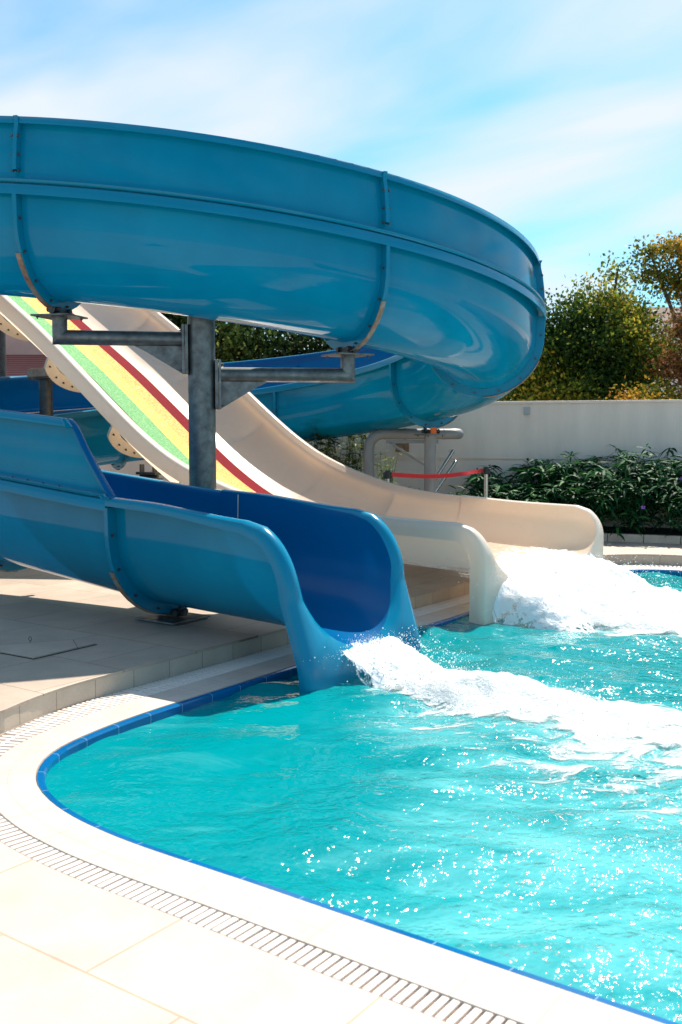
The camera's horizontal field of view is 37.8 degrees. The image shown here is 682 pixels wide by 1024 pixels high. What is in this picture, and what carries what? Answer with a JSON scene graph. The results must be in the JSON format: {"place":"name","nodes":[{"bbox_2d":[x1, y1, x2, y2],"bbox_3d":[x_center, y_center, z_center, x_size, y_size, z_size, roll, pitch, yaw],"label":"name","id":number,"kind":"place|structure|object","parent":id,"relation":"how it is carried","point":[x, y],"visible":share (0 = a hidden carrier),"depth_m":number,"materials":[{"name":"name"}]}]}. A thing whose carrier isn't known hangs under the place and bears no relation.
{"place":"outdoors","nodes":[
{"label":"outdoors","id":0,"kind":"place"},
{"bbox_2d":[0,564,681,1023],"bbox_3d":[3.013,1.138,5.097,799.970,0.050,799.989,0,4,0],"label":"deck","id":1,"kind":"structure","parent":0,"point":[72,950],"depth_m":2.79,"materials":[{"name":"beige tile"}]},
{"bbox_2d":[2,316,170,375],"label":"house","id":2,"kind":"structure","parent":1,"relation":"on","point":[22,357],"depth_m":22.59,"materials":[{"name":"pink paint"}]},
{"bbox_2d":[161,313,277,362],"bbox_3d":[-3.254,-2.775,20.255,4.189,5.450,3.269,0,4,0],"label":"broadleaf tree","id":3,"kind":"object","parent":1,"relation":"on","point":[178,321],"visible":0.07,"depth_m":19.55,"materials":[{"name":"green plant"}]},
{"bbox_2d":[215,321,333,362],"bbox_3d":[-0.879,-2.301,19.867,4.479,4.564,3.121,0,4,0],"label":"broadleaf tree","id":4,"kind":"object","parent":1,"relation":"on","point":[292,344],"visible":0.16,"depth_m":19.29,"materials":[{"name":"green plant"}]},
{"bbox_2d":[0,555,681,733],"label":"deck riser","id":5,"kind":"object","parent":1,"relation":"on","point":[15,717],"visible":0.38,"depth_m":6.21,"materials":[{"name":"tile"}]},
{"bbox_2d":[0,541,681,713],"bbox_3d":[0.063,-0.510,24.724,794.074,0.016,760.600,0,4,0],"label":"deck","id":6,"kind":"structure","parent":5,"relation":"on","point":[49,604],"depth_m":7.17,"materials":[{"name":"beige tile"}]},
{"bbox_2d":[0,330,6,376],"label":"support post","id":7,"kind":"object","parent":6,"relation":"on","point":[3,372],"depth_m":14.80,"materials":[{"name":"metal"}]},
{"bbox_2d":[34,378,52,415],"bbox_3d":[-3.492,-0.555,11.861,0.218,2.048,0.218,0,4,0],"label":"support post","id":8,"kind":"object","parent":6,"relation":"on","point":[45,396],"visible":0.34,"depth_m":11.74,"materials":[{"name":"metal"}]},
{"bbox_2d":[0,633,96,659],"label":"access hatch","id":9,"kind":"object","parent":6,"relation":"on","point":[33,646],"visible":1,"depth_m":6.50,"materials":[{"name":"grey metal"}]},
{"bbox_2d":[136,464,162,479],"bbox_3d":[-2.121,0.005,11.016,0.300,1.062,0.180,3,5,35],"label":"slide trestle","id":10,"kind":"object","parent":6,"relation":"on","point":[154,474],"visible":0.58,"depth_m":10.94,"materials":[{"name":"metal"}]},
{"bbox_2d":[0,295,603,624],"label":"water slide","id":11,"kind":"object","parent":10,"relation":"on","point":[136,397],"visible":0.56,"depth_m":11.62,"materials":[{"name":"beige plastic"}]},
{"bbox_2d":[27,368,64,380],"bbox_3d":[-3.462,-1.616,11.742,0.563,0.169,0.180,3,5,30],"label":"pipe bracket","id":12,"kind":"object","parent":11,"relation":"attached to","point":[32,373],"visible":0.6,"depth_m":11.72,"materials":[{"name":"metal"}]},
{"bbox_2d":[134,606,210,625],"bbox_3d":[-1.258,0.762,7.483,0.416,0.122,0.400,3,5,35],"label":"flume foot","id":13,"kind":"object","parent":6,"relation":"on","point":[179,615],"visible":0.68,"depth_m":7.41},
{"bbox_2d":[30,306,374,488],"bbox_3d":[-1.143,-0.507,8.565,2.867,2.459,0.467,-1,4,-8],"label":"support post","id":14,"kind":"object","parent":6,"relation":"on","point":[213,386],"visible":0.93,"depth_m":8.45,"materials":[{"name":"metal"}]},
{"bbox_2d":[0,115,546,692],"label":"water slide","id":15,"kind":"object","parent":14,"relation":"on","point":[430,299],"visible":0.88,"depth_m":7.70,"materials":[{"name":"blue plastic"}]},
{"bbox_2d":[294,424,378,471],"bbox_3d":[-0.342,-0.676,14.430,1.897,1.838,1.199,-1,4,-9],"label":"bamboo","id":16,"kind":"object","parent":6,"relation":"on","point":[328,448],"visible":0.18,"depth_m":14.38,"materials":[{"name":"green plant"}]},
{"bbox_2d":[374,450,399,483],"bbox_3d":[0.580,-0.297,13.897,0.603,1.164,0.472,0,4,0],"label":"plant","id":17,"kind":"object","parent":6,"relation":"on","point":[386,467],"visible":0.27,"depth_m":13.85,"materials":[{"name":"green plant"}]},
{"bbox_2d":[383,470,391,481],"bbox_3d":[0.565,-0.027,12.134,0.320,0.955,0.320,0,4,0],"label":"barrier post","id":18,"kind":"object","parent":6,"relation":"on","point":[387,475],"visible":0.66,"depth_m":12.08,"materials":[{"name":"silver metal"}]},
{"bbox_2d":[392,468,482,477],"bbox_3d":[1.259,-0.485,12.671,1.728,0.108,0.032,-4,6,-42],"label":"barrier belt","id":19,"kind":"object","parent":18,"relation":"attached to","point":[404,475],"visible":1,"depth_m":12.63,"materials":[{"name":"red fabric"}]},
{"bbox_2d":[363,428,463,476],"bbox_3d":[1.209,-0.428,13.940,1.702,1.478,0.832,-3,5,-36],"label":"drain pipe","id":20,"kind":"object","parent":6,"relation":"on","point":[373,438],"visible":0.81,"depth_m":13.66,"materials":[{"name":"grey plastic"}]},
{"bbox_2d":[414,427,445,492],"bbox_3d":[1.168,-0.386,13.088,0.300,1.523,0.300,-3,5,-31],"label":"support post","id":21,"kind":"object","parent":6,"relation":"on","point":[430,434],"visible":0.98,"depth_m":13.00,"materials":[{"name":"grey metal"}]},
{"bbox_2d":[482,467,489,497],"bbox_3d":[1.930,-0.120,13.280,0.320,0.965,0.320,0,4,0],"label":"barrier post","id":22,"kind":"object","parent":6,"relation":"on","point":[486,472],"visible":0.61,"depth_m":13.23,"materials":[{"name":"silver metal"}]},
{"bbox_2d":[603,526,681,543],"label":"planter","id":23,"kind":"object","parent":6,"relation":"on","point":[649,536],"visible":0.4,"depth_m":12.94,"materials":[{"name":"concrete"}]},
{"bbox_2d":[448,485,477,495],"bbox_3d":[1.631,-0.030,13.650,0.652,0.670,0.468,-1,5,-15],"label":"leafy plant","id":24,"kind":"object","parent":23,"relation":"on","point":[451,493],"visible":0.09,"depth_m":13.63,"materials":[{"name":"green plant"}]},
{"bbox_2d":[506,492,525,500],"bbox_3d":[2.239,0.015,13.659,0.586,0.578,0.405,-1,4,-10],"label":"leafy plant","id":25,"kind":"object","parent":23,"relation":"on","point":[516,495],"visible":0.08,"depth_m":13.58,"materials":[{"name":"green plant"}]},
{"bbox_2d":[459,443,681,540],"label":"hedge","id":26,"kind":"object","parent":23,"relation":"in","point":[625,506],"visible":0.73,"depth_m":13.38,"materials":[{"name":"green plant"}]},
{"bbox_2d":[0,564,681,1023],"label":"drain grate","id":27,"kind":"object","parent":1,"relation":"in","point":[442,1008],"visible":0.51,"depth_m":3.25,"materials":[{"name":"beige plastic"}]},
{"bbox_2d":[31,400,681,527],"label":"boundary wall","id":28,"kind":"structure","parent":1,"relation":"on","point":[504,436],"depth_m":14.57,"materials":[{"name":"beige paint"}]},
{"bbox_2d":[395,443,408,451],"bbox_3d":[0.930,-0.983,15.140,0.200,0.140,0.060,1,5,17],"label":"wall box","id":29,"kind":"object","parent":28,"relation":"attached to","point":[404,446],"visible":0.79,"depth_m":15.11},
{"bbox_2d":[306,956,492,1023],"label":"drain channel","id":30,"kind":"object","parent":1,"relation":"on","point":[431,1005],"visible":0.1,"depth_m":2.65,"materials":[{"name":"beige"}]},
{"bbox_2d":[497,240,677,400],"bbox_3d":[4.362,-2.483,18.799,4.216,5.093,3.174,2,5,22],"label":"broadleaf tree","id":31,"kind":"object","parent":1,"relation":"on","point":[595,350],"visible":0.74,"depth_m":18.35,"materials":[{"name":"green plant"}]},
{"bbox_2d":[568,284,681,386],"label":"broadleaf tree","id":32,"kind":"object","parent":1,"relation":"on","point":[667,346],"visible":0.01,"depth_m":22.05,"materials":[{"name":"green plant"}]},
{"bbox_2d":[598,375,681,399],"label":"shrub","id":33,"kind":"object","parent":1,"relation":"on","point":[650,393],"visible":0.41,"depth_m":17.01,"materials":[{"name":"yellow plant"}]},
{"bbox_2d":[612,230,681,336],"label":"autumn tree","id":34,"kind":"object","parent":1,"relation":"on","point":[668,278],"visible":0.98,"depth_m":19.78,"materials":[{"name":"green plant"}]},
{"bbox_2d":[639,307,681,394],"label":"house","id":35,"kind":"structure","parent":1,"relation":"on","point":[661,309],"depth_m":30.63,"materials":[{"name":"white paint"}]},
{"bbox_2d":[641,292,681,397],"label":"russet tree","id":36,"kind":"object","parent":1,"relation":"on","point":[675,365],"visible":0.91,"depth_m":17.98,"materials":[{"name":"orange plant"}]},
{"bbox_2d":[0,0,681,399],"label":"sky","id":37,"kind":"structure","parent":0,"point":[560,121],"materials":[{"name":"blue"}]},
{"bbox_2d":[45,572,681,1023],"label":"pool water","id":38,"kind":"structure","parent":0,"point":[285,784],"depth_m":4.16,"materials":[{"name":"teal liquid"}]},
{"bbox_2d":[343,636,443,689],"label":"falling water","id":39,"kind":"structure","parent":38,"relation":"on","point":[381,678],"depth_m":6.30,"materials":[{"name":"white liquid"}]},
{"bbox_2d":[314,546,681,838],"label":"water spray","id":40,"kind":"object","parent":38,"relation":"on","point":[490,639],"visible":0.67,"depth_m":6.40,"materials":[{"name":"white liquid"}]},
{"bbox_2d":[368,585,681,820],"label":"surface foam","id":41,"kind":"object","parent":38,"relation":"on","point":[477,691],"visible":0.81,"depth_m":5.60,"materials":[{"name":"white"}]},
{"bbox_2d":[403,542,653,632],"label":"falling water","id":42,"kind":"structure","parent":38,"relation":"on","point":[583,605],"depth_m":8.51,"materials":[{"name":"white liquid"}]},
{"bbox_2d":[436,460,456,492],"bbox_3d":[1.342,-0.352,13.688,0.536,0.710,0.048,-1,5,-17],"label":"handrail tube","id":43,"kind":"object","parent":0,"point":[441,482],"visible":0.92,"depth_m":13.69,"materials":[{"name":"silver metal"}]},
{"bbox_2d":[436,450,454,479],"bbox_3d":[1.339,-0.530,13.675,0.475,0.652,0.048,-2,5,-20],"label":"handrail tube","id":44,"kind":"object","parent":43,"relation":"attached to","point":[447,459],"visible":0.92,"depth_m":13.68,"materials":[{"name":"silver metal"}]},
{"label":"pool basin","id":45,"kind":"structure","parent":0,"visible":0},
{"bbox_2d":[36,570,681,1023],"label":"pool edge","id":46,"kind":"object","parent":45,"relation":"on","point":[52,760],"visible":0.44,"depth_m":4.41,"materials":[{"name":"blue tile"}]},
{"bbox_2d":[0,567,681,1023],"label":"pool coping","id":47,"kind":"object","parent":46,"relation":"on","point":[28,807],"visible":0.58,"depth_m":3.23,"materials":[{"name":"white stone"}]}
]}

